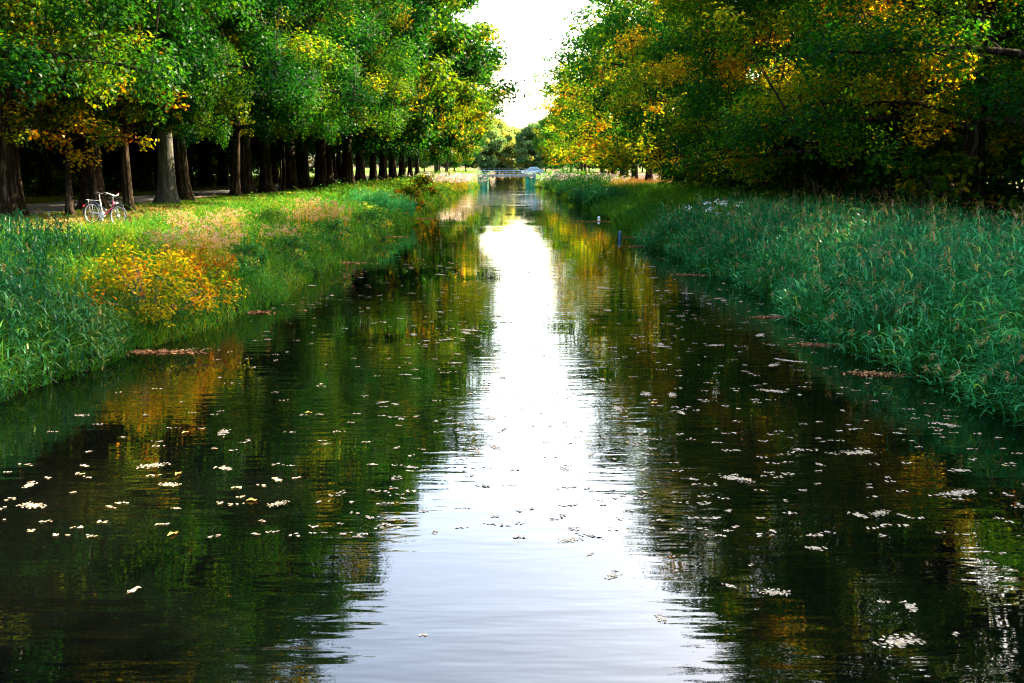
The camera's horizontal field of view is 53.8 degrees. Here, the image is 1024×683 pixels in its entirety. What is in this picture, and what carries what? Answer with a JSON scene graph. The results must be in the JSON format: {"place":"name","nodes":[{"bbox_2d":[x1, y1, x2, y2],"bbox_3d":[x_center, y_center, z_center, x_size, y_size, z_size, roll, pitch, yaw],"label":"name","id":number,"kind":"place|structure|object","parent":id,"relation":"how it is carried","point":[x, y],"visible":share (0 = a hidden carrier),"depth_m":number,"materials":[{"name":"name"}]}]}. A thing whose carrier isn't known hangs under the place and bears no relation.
{"place":"outdoors","nodes":[
{"label":"outdoors","id":0,"kind":"place"},
{"bbox_2d":[26,178,368,213],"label":"road","id":1,"kind":"structure","parent":0,"point":[47,207],"depth_m":51.74,"materials":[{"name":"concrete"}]},
{"bbox_2d":[0,177,1023,682],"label":"water","id":2,"kind":"structure","parent":0,"point":[472,597],"depth_m":11.34,"materials":[{"name":"black liquid"}]},
{"bbox_2d":[126,348,220,355],"bbox_3d":[-7.167,0.208,19.873,2.785,0.057,0.831,0,10,0],"label":"leaf raft","id":3,"kind":"object","parent":2,"relation":"on","point":[143,352],"visible":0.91,"depth_m":19.88,"materials":[{"name":"brown plant"}]},
{"bbox_2d":[0,193,1023,537],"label":"floating flecks","id":4,"kind":"object","parent":2,"relation":"on","point":[554,455],"visible":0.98,"depth_m":12.01,"materials":[{"name":"beige plant"}]},
{"bbox_2d":[872,633,922,647],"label":"floating weed","id":5,"kind":"object","parent":2,"relation":"on","point":[898,643],"visible":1,"depth_m":7.77,"materials":[{"name":"white plant"}]},
{"bbox_2d":[0,168,1023,414],"bbox_3d":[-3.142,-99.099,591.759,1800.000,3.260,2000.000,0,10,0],"label":"ground","id":6,"kind":"structure","parent":0,"point":[430,170],"depth_m":23.25,"materials":[{"name":"brown soil"}]},
{"bbox_2d":[51,151,80,192],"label":"undergrowth bush","id":7,"kind":"object","parent":6,"relation":"on","point":[61,188],"visible":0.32,"depth_m":70.11,"materials":[{"name":"green plant"}]},
{"bbox_2d":[20,110,132,197],"bbox_3d":[-29.826,-19.042,57.275,18.928,22.064,18.154,-1,10,-9],"label":"oak tree","id":8,"kind":"object","parent":6,"relation":"on","point":[45,187],"visible":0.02,"depth_m":58.78,"materials":[{"name":"brown plant"}]},
{"bbox_2d":[19,129,136,182],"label":"forest tree","id":9,"kind":"object","parent":6,"relation":"on","point":[105,156],"visible":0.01,"depth_m":77.65,"materials":[{"name":"green plant"}]},
{"bbox_2d":[0,208,179,402],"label":"reeds","id":10,"kind":"object","parent":6,"relation":"on","point":[6,283],"visible":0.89,"depth_m":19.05,"materials":[{"name":"green plant"}]},
{"bbox_2d":[0,1,189,215],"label":"young tree","id":11,"kind":"object","parent":6,"relation":"on","point":[26,125],"visible":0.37,"depth_m":34.85,"materials":[{"name":"green plant"}]},
{"bbox_2d":[35,120,156,180],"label":"forest tree","id":12,"kind":"object","parent":6,"relation":"on","point":[132,151],"visible":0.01,"depth_m":84.16,"materials":[{"name":"green plant"}]},
{"bbox_2d":[0,205,207,234],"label":"fallen leaves","id":13,"kind":"object","parent":6,"relation":"on","point":[89,210],"visible":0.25,"depth_m":36.66,"materials":[{"name":"yellow plant"}]},
{"bbox_2d":[0,0,266,116],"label":"oak tree","id":14,"kind":"object","parent":6,"relation":"on","point":[15,62],"visible":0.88,"depth_m":24.97,"materials":[{"name":"green plant"}]},
{"bbox_2d":[74,120,212,191],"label":"oak tree","id":15,"kind":"object","parent":6,"relation":"on","point":[147,183],"depth_m":71.50,"materials":[{"name":"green plant"}]},
{"bbox_2d":[46,0,252,210],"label":"oak tree","id":16,"kind":"object","parent":6,"relation":"on","point":[173,123],"visible":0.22,"depth_m":38.71,"materials":[{"name":"green plant"}]},
{"bbox_2d":[59,228,250,329],"bbox_3d":[-7.748,-1.402,21.672,3.982,2.146,3.821,0,10,0],"label":"golden bush","id":17,"kind":"object","parent":6,"relation":"on","point":[181,268],"visible":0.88,"depth_m":21.21,"materials":[{"name":"yellow plant"}]},
{"bbox_2d":[118,228,197,259],"bbox_3d":[-9.082,-2.487,26.466,1.898,0.994,1.677,0,10,0],"label":"dry weed","id":18,"kind":"object","parent":6,"relation":"on","point":[175,234],"visible":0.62,"depth_m":26.49,"materials":[{"name":"beige plant"}]},
{"bbox_2d":[131,225,187,252],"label":"leafy bush","id":19,"kind":"object","parent":6,"relation":"on","point":[161,230],"visible":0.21,"depth_m":27.68,"materials":[{"name":"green plant"}]},
{"bbox_2d":[0,0,320,217],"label":"oak tree","id":20,"kind":"object","parent":6,"relation":"on","point":[12,198],"visible":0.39,"depth_m":34.69,"materials":[{"name":"green plant"}]},
{"bbox_2d":[25,180,312,203],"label":"verge grass","id":21,"kind":"structure","parent":6,"relation":"on","point":[78,197],"depth_m":62.01,"materials":[{"name":"green plant"}]},
{"bbox_2d":[8,0,357,209],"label":"oak tree","id":22,"kind":"object","parent":6,"relation":"on","point":[92,181],"visible":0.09,"depth_m":41.63,"materials":[{"name":"green plant"}]},
{"bbox_2d":[0,180,391,243],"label":"lawn","id":23,"kind":"structure","parent":6,"relation":"on","point":[203,199],"depth_m":48.56,"materials":[{"name":"green plant"}]},
{"bbox_2d":[82,192,126,226],"bbox_3d":[-13.010,-4.227,32.250,1.831,1.080,0.652,8,8,22],"label":"bicycle","id":24,"kind":"object","parent":23,"relation":"on","point":[99,213],"visible":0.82,"depth_m":32.26,"materials":[{"name":"white metal"}]},
{"bbox_2d":[162,216,233,249],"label":"dry weed","id":25,"kind":"object","parent":6,"relation":"on","point":[196,228],"visible":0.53,"depth_m":29.74,"materials":[{"name":"beige plant"}]},
{"bbox_2d":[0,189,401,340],"bbox_3d":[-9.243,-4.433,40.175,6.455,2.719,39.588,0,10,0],"label":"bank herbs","id":26,"kind":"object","parent":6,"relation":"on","point":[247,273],"visible":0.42,"depth_m":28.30,"materials":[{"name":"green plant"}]},
{"bbox_2d":[170,234,232,262],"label":"dry weed","id":27,"kind":"object","parent":6,"relation":"on","point":[213,239],"visible":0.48,"depth_m":27.45,"materials":[{"name":"beige plant"}]},
{"bbox_2d":[162,238,242,292],"bbox_3d":[-7.890,-1.873,25.382,2.324,1.519,2.303,0,10,0],"label":"rust bush","id":28,"kind":"object","parent":6,"relation":"on","point":[228,264],"visible":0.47,"depth_m":25.00,"materials":[{"name":"orange plant"}]},
{"bbox_2d":[191,157,217,184],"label":"undergrowth bush","id":29,"kind":"object","parent":6,"relation":"on","point":[194,167],"visible":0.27,"depth_m":99.79,"materials":[{"name":"green plant"}]},
{"bbox_2d":[136,125,279,186],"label":"oak tree","id":30,"kind":"object","parent":6,"relation":"on","point":[222,179],"visible":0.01,"depth_m":89.77,"materials":[{"name":"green plant"}]},
{"bbox_2d":[0,184,420,348],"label":"bank grass","id":31,"kind":"structure","parent":6,"relation":"on","point":[199,212],"depth_m":28.07,"materials":[{"name":"green plant"}]},
{"bbox_2d":[64,0,387,203],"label":"oak tree","id":32,"kind":"object","parent":6,"relation":"on","point":[166,191],"visible":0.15,"depth_m":48.84,"materials":[{"name":"green plant"}]},
{"bbox_2d":[201,221,269,248],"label":"dry weed","id":33,"kind":"object","parent":6,"relation":"on","point":[238,230],"visible":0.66,"depth_m":31.26,"materials":[{"name":"beige plant"}]},
{"bbox_2d":[117,0,369,200],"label":"oak tree","id":34,"kind":"object","parent":6,"relation":"on","point":[184,188],"visible":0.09,"depth_m":51.96,"materials":[{"name":"green plant"}]},
{"bbox_2d":[225,239,274,278],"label":"leafy bush","id":35,"kind":"object","parent":6,"relation":"on","point":[244,248],"visible":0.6,"depth_m":28.28,"materials":[{"name":"green plant"}]},
{"bbox_2d":[191,129,315,186],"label":"oak tree","id":36,"kind":"object","parent":6,"relation":"on","point":[204,155],"visible":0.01,"depth_m":88.23,"materials":[{"name":"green plant"}]},
{"bbox_2d":[185,0,358,196],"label":"oak tree","id":37,"kind":"object","parent":6,"relation":"on","point":[235,188],"visible":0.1,"depth_m":58.69,"materials":[{"name":"green plant"}]},
{"bbox_2d":[251,205,293,225],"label":"leafy bush","id":38,"kind":"object","parent":6,"relation":"on","point":[271,212],"visible":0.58,"depth_m":39.98,"materials":[{"name":"green plant"}]},
{"bbox_2d":[268,232,313,271],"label":"leafy bush","id":39,"kind":"object","parent":6,"relation":"on","point":[288,242],"visible":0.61,"depth_m":33.28,"materials":[{"name":"green plant"}]},
{"bbox_2d":[183,0,423,193],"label":"oak tree","id":40,"kind":"object","parent":6,"relation":"on","point":[246,173],"visible":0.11,"depth_m":63.19,"materials":[{"name":"green plant"}]},
{"bbox_2d":[280,222,335,253],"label":"leafy bush","id":41,"kind":"object","parent":6,"relation":"on","point":[312,234],"visible":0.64,"depth_m":36.53,"materials":[{"name":"green plant"}]},
{"bbox_2d":[210,0,415,192],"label":"oak tree","id":42,"kind":"object","parent":6,"relation":"on","point":[266,183],"visible":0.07,"depth_m":68.08,"materials":[{"name":"green plant"}]},
{"bbox_2d":[309,217,353,252],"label":"leafy bush","id":43,"kind":"object","parent":6,"relation":"on","point":[335,223],"visible":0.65,"depth_m":40.62,"materials":[{"name":"green plant"}]},
{"bbox_2d":[207,0,475,189],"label":"oak tree","id":44,"kind":"object","parent":6,"relation":"on","point":[292,181],"visible":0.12,"depth_m":76.05,"materials":[{"name":"green plant"}]},
{"bbox_2d":[251,0,463,187],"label":"oak tree","id":45,"kind":"object","parent":6,"relation":"on","point":[303,176],"visible":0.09,"depth_m":77.69,"materials":[{"name":"green plant"}]},
{"bbox_2d":[255,0,485,185],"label":"oak tree","id":46,"kind":"object","parent":6,"relation":"on","point":[476,48],"visible":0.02,"depth_m":89.70,"materials":[{"name":"green plant"}]},
{"bbox_2d":[344,185,399,214],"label":"reed clump","id":47,"kind":"object","parent":6,"relation":"on","point":[385,203],"visible":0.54,"depth_m":60.95,"materials":[{"name":"green plant"}]},
{"bbox_2d":[351,207,393,238],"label":"leafy bush","id":48,"kind":"object","parent":6,"relation":"on","point":[370,215],"visible":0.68,"depth_m":51.42,"materials":[{"name":"green plant"}]},
{"bbox_2d":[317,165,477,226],"bbox_3d":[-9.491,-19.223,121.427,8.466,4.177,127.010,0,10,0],"label":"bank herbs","id":49,"kind":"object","parent":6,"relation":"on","point":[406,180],"visible":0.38,"depth_m":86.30,"materials":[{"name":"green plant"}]},
{"bbox_2d":[379,191,416,216],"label":"reed clump","id":50,"kind":"object","parent":6,"relation":"on","point":[411,212],"visible":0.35,"depth_m":66.18,"materials":[{"name":"green plant"}]},
{"bbox_2d":[313,1,497,182],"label":"oak tree","id":51,"kind":"object","parent":6,"relation":"on","point":[360,171],"visible":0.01,"depth_m":109.78,"materials":[{"name":"green plant"}]},
{"bbox_2d":[329,172,481,212],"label":"bank grass","id":52,"kind":"structure","parent":6,"relation":"on","point":[430,203],"depth_m":94.73,"materials":[{"name":"green plant"}]},
{"bbox_2d":[312,0,499,186],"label":"oak tree","id":53,"kind":"object","parent":6,"relation":"on","point":[320,175],"visible":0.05,"depth_m":86.25,"materials":[{"name":"green plant"}]},
{"bbox_2d":[394,184,425,211],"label":"golden bush","id":54,"kind":"object","parent":6,"relation":"on","point":[411,190],"visible":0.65,"depth_m":77.79,"materials":[{"name":"green plant"}]},
{"bbox_2d":[331,81,494,180],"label":"oak tree","id":55,"kind":"object","parent":6,"relation":"on","point":[372,169],"visible":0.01,"depth_m":120.74,"materials":[{"name":"green plant"}]},
{"bbox_2d":[351,0,481,183],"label":"oak tree","id":56,"kind":"object","parent":6,"relation":"on","point":[352,171],"visible":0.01,"depth_m":102.69,"materials":[{"name":"green plant"}]},
{"bbox_2d":[315,0,528,184],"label":"oak tree","id":57,"kind":"object","parent":6,"relation":"on","point":[345,170],"visible":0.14,"depth_m":96.24,"materials":[{"name":"green plant"}]},
{"bbox_2d":[409,173,438,196],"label":"golden bush","id":58,"kind":"object","parent":6,"relation":"on","point":[423,179],"visible":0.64,"depth_m":96.38,"materials":[{"name":"green plant"}]},
{"bbox_2d":[379,113,478,177],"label":"oak tree","id":59,"kind":"object","parent":6,"relation":"on","point":[451,156],"depth_m":160.94,"materials":[{"name":"green plant"}]},
{"bbox_2d":[353,43,511,179],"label":"oak tree","id":60,"kind":"object","parent":6,"relation":"on","point":[392,174],"visible":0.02,"depth_m":138.49,"materials":[{"name":"green plant"}]},
{"bbox_2d":[378,17,491,180],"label":"oak tree","id":61,"kind":"object","parent":6,"relation":"on","point":[382,172],"visible":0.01,"depth_m":128.52,"materials":[{"name":"green plant"}]},
{"bbox_2d":[364,79,509,177],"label":"oak tree","id":62,"kind":"object","parent":6,"relation":"on","point":[481,130],"visible":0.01,"depth_m":145.70,"materials":[{"name":"green plant"}]},
{"bbox_2d":[406,172,483,190],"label":"plumed reed","id":63,"kind":"object","parent":6,"relation":"on","point":[446,178],"visible":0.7,"depth_m":125.91,"materials":[{"name":"beige plant"}]},
{"bbox_2d":[419,134,485,172],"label":"oak tree","id":64,"kind":"object","parent":6,"relation":"on","point":[458,157],"visible":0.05,"depth_m":218.20,"materials":[{"name":"green plant"}]},
{"bbox_2d":[463,121,506,173],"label":"horizon tree","id":65,"kind":"object","parent":6,"relation":"on","point":[485,161],"visible":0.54,"depth_m":394.30,"materials":[{"name":"green plant"}]},
{"bbox_2d":[478,117,518,173],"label":"horizon tree","id":66,"kind":"object","parent":6,"relation":"on","point":[505,130],"visible":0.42,"depth_m":402.16,"materials":[{"name":"green plant"}]},
{"bbox_2d":[477,168,535,186],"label":"canal bridge","id":67,"kind":"structure","parent":6,"relation":"on","point":[528,179],"depth_m":185.24,"materials":[{"name":"metal"}]},
{"bbox_2d":[513,122,547,173],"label":"horizon tree","id":68,"kind":"object","parent":6,"relation":"on","point":[523,150],"visible":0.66,"depth_m":394.76,"materials":[{"name":"green plant"}]},
{"bbox_2d":[531,113,578,170],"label":"oak tree","id":69,"kind":"object","parent":6,"relation":"on","point":[536,129],"visible":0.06,"depth_m":265.24,"materials":[{"name":"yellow plant"}]},
{"bbox_2d":[532,92,607,171],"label":"oak tree","id":70,"kind":"object","parent":6,"relation":"on","point":[546,149],"visible":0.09,"depth_m":216.96,"materials":[{"name":"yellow plant"}]},
{"bbox_2d":[531,165,610,199],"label":"bank herbs","id":71,"kind":"object","parent":6,"relation":"on","point":[595,177],"visible":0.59,"depth_m":121.39,"materials":[{"name":"green plant"}]},
{"bbox_2d":[522,48,646,175],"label":"oak tree","id":72,"kind":"object","parent":6,"relation":"on","point":[555,111],"visible":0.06,"depth_m":155.84,"materials":[{"name":"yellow plant"}]},
{"bbox_2d":[539,58,639,173],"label":"oak tree","id":73,"kind":"object","parent":6,"relation":"on","point":[553,151],"visible":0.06,"depth_m":167.49,"materials":[{"name":"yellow plant"}]},
{"bbox_2d":[564,180,614,204],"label":"reed clump","id":74,"kind":"object","parent":6,"relation":"on","point":[577,192],"visible":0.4,"depth_m":95.61,"materials":[{"name":"green plant"}]},
{"bbox_2d":[527,6,672,178],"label":"oak tree","id":75,"kind":"object","parent":6,"relation":"on","point":[570,120],"visible":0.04,"depth_m":131.34,"materials":[{"name":"green plant"}]},
{"bbox_2d":[533,170,671,201],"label":"bank grass","id":76,"kind":"structure","parent":6,"relation":"on","point":[616,182],"depth_m":120.27,"materials":[{"name":"green plant"}]},
{"bbox_2d":[548,26,661,178],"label":"oak tree","id":77,"kind":"object","parent":6,"relation":"on","point":[569,128],"visible":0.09,"depth_m":143.66,"materials":[{"name":"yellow plant"}]},
{"bbox_2d":[541,0,671,181],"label":"oak tree","id":78,"kind":"object","parent":6,"relation":"on","point":[647,175],"visible":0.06,"depth_m":118.11,"materials":[{"name":"green plant"}]},
{"bbox_2d":[579,180,633,207],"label":"reed clump","id":79,"kind":"object","parent":6,"relation":"on","point":[588,200],"visible":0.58,"depth_m":82.79,"materials":[{"name":"green plant"}]},
{"bbox_2d":[553,0,683,181],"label":"oak tree","id":80,"kind":"object","parent":6,"relation":"on","point":[560,99],"visible":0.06,"depth_m":109.65,"materials":[{"name":"green plant"}]},
{"bbox_2d":[539,0,753,181],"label":"oak tree","id":81,"kind":"object","parent":6,"relation":"on","point":[572,27],"visible":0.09,"depth_m":99.44,"materials":[{"name":"green plant"}]},
{"bbox_2d":[561,0,765,184],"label":"oak tree","id":82,"kind":"object","parent":6,"relation":"on","point":[591,107],"visible":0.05,"depth_m":93.23,"materials":[{"name":"green plant"}]},
{"bbox_2d":[565,0,787,187],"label":"oak tree","id":83,"kind":"object","parent":6,"relation":"on","point":[621,158],"visible":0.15,"depth_m":82.49,"materials":[{"name":"green plant"}]},
{"bbox_2d":[580,0,811,189],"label":"oak tree","id":84,"kind":"object","parent":6,"relation":"on","point":[604,43],"visible":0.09,"depth_m":76.33,"materials":[{"name":"green plant"}]},
{"bbox_2d":[685,199,744,231],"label":"flowering plant","id":85,"kind":"object","parent":6,"relation":"on","point":[720,212],"visible":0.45,"depth_m":43.01,"materials":[{"name":"green plant"}]},
{"bbox_2d":[567,177,886,254],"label":"bank grass","id":86,"kind":"structure","parent":6,"relation":"on","point":[680,194],"depth_m":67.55,"materials":[{"name":"green plant"}]},
{"bbox_2d":[704,152,751,192],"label":"undergrowth bush","id":87,"kind":"object","parent":6,"relation":"on","point":[720,182],"visible":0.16,"depth_m":76.63,"materials":[{"name":"green plant"}]},
{"bbox_2d":[597,0,868,192],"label":"oak tree","id":88,"kind":"object","parent":6,"relation":"on","point":[706,167],"visible":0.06,"depth_m":67.33,"materials":[{"name":"green plant"}]},
{"bbox_2d":[567,0,935,198],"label":"oak tree","id":89,"kind":"object","parent":6,"relation":"on","point":[639,52],"visible":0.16,"depth_m":61.45,"materials":[{"name":"green plant"}]},
{"bbox_2d":[724,150,783,194],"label":"undergrowth bush","id":90,"kind":"object","parent":6,"relation":"on","point":[740,182],"visible":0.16,"depth_m":70.12,"materials":[{"name":"green plant"}]},
{"bbox_2d":[748,156,822,197],"bbox_3d":[16.892,-9.768,61.842,4.719,3.282,4.059,4,11,22],"label":"undergrowth bush","id":91,"kind":"object","parent":6,"relation":"on","point":[785,178],"visible":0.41,"depth_m":61.58,"materials":[{"name":"green plant"}]},
{"bbox_2d":[581,0,1023,215],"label":"oak tree","id":92,"kind":"object","parent":6,"relation":"on","point":[973,143],"visible":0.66,"depth_m":39.36,"materials":[{"name":"green plant"}]},
{"bbox_2d":[625,0,998,199],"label":"oak tree","id":93,"kind":"object","parent":6,"relation":"on","point":[844,177],"visible":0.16,"depth_m":52.55,"materials":[{"name":"green plant"}]},
{"bbox_2d":[604,0,1023,206],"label":"oak tree","id":94,"kind":"object","parent":6,"relation":"on","point":[746,160],"visible":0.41,"depth_m":47.21,"materials":[{"name":"green plant"}]},
{"bbox_2d":[786,145,844,202],"bbox_3d":[16.809,-8.891,55.137,3.674,3.854,4.305,9,13,43],"label":"undergrowth bush","id":95,"kind":"object","parent":6,"relation":"on","point":[814,171],"visible":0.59,"depth_m":54.81,"materials":[{"name":"green plant"}]},
{"bbox_2d":[632,185,1023,425],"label":"reed bed","id":96,"kind":"object","parent":6,"relation":"on","point":[985,240],"visible":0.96,"depth_m":23.67,"materials":[{"name":"green plant"}]},
{"bbox_2d":[836,152,917,207],"bbox_3d":[17.144,-7.224,47.139,3.556,3.222,3.882,8,13,39],"label":"undergrowth bush","id":97,"kind":"object","parent":6,"relation":"on","point":[855,188],"visible":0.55,"depth_m":46.87,"materials":[{"name":"green plant"}]},
{"bbox_2d":[776,0,1023,182],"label":"oak tree","id":98,"kind":"object","parent":6,"relation":"on","point":[958,49],"visible":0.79,"depth_m":32.11,"materials":[{"name":"green plant"}]},
{"bbox_2d":[873,136,958,209],"bbox_3d":[19.694,-7.935,48.495,3.853,4.042,4.515,-5,11,-28],"label":"undergrowth bush","id":99,"kind":"object","parent":6,"relation":"on","point":[938,146],"visible":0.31,"depth_m":47.78,"materials":[{"name":"green plant"}]},
{"bbox_2d":[881,149,1005,224],"bbox_3d":[17.062,-6.001,40.106,4.668,3.247,4.015,10,14,44],"label":"undergrowth bush","id":100,"kind":"object","parent":6,"relation":"on","point":[911,187],"visible":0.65,"depth_m":39.64,"materials":[{"name":"green plant"}]},
{"bbox_2d":[913,144,1022,208],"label":"undergrowth bush","id":101,"kind":"object","parent":6,"relation":"on","point":[989,199],"visible":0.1,"depth_m":50.35,"materials":[{"name":"green plant"}]},
{"bbox_2d":[984,138,1023,218],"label":"undergrowth bush","id":102,"kind":"object","parent":6,"relation":"on","point":[1004,186],"visible":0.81,"depth_m":40.58,"materials":[{"name":"green plant"}]},
{"bbox_2d":[281,0,790,167],"label":"sky","id":103,"kind":"structure","parent":0,"point":[528,26],"materials":[{"name":"white"}]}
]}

